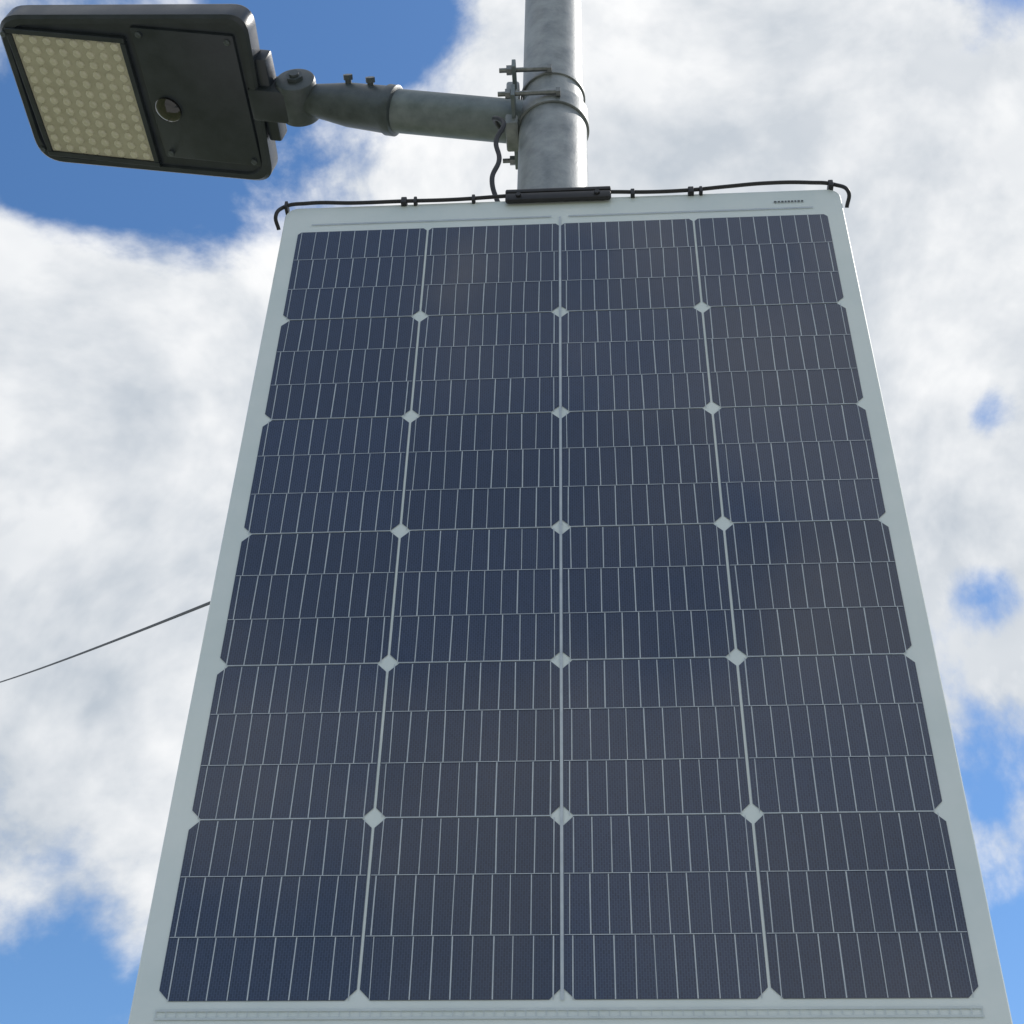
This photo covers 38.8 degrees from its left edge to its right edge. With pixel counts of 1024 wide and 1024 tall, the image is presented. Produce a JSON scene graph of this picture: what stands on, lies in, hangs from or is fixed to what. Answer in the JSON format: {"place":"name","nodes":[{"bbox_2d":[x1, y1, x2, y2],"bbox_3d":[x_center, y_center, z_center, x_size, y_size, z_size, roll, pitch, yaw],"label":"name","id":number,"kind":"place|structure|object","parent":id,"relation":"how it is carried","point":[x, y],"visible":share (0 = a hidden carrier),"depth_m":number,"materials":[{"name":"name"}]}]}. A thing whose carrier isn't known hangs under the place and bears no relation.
{"place":"outdoors","nodes":[
{"label":"outdoors","id":0,"kind":"place"},
{"bbox_2d":[0,0,1023,1023],"label":"sky","id":1,"kind":"structure","parent":0,"point":[134,302],"materials":[{"name":"white"}]},
{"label":"pavement","id":2,"kind":"structure","parent":0,"visible":0},
{"bbox_2d":[517,0,587,188],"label":"metal pole","id":3,"kind":"object","parent":2,"relation":"on","point":[552,151],"visible":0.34,"depth_m":1.94,"materials":[{"name":"metal"}]},
{"bbox_2d":[0,4,588,201],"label":"street lamp","id":4,"kind":"object","parent":3,"relation":"attached to","point":[200,89],"visible":0.98,"depth_m":2.06,"materials":[{"name":"metal"}]},
{"bbox_2d":[128,180,1012,1023],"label":"solar panel","id":5,"kind":"object","parent":3,"relation":"attached to","point":[568,652],"visible":1,"depth_m":1.32,"materials":[{"name":"blue glass"}]},
{"label":"ground","id":6,"kind":"structure","parent":0,"visible":0},
{"bbox_3d":[-4.098,3.982,7.874,0.750,7.520,0.310,-1,-41,3],"label":"utility pole","id":7,"kind":"object","parent":6,"relation":"on","visible":0},
{"bbox_2d":[0,601,209,682],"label":"overhead cable","id":8,"kind":"object","parent":7,"relation":"attached to","point":[160,622],"visible":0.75,"depth_m":4.24,"materials":[{"name":"black rubber"}]}
]}

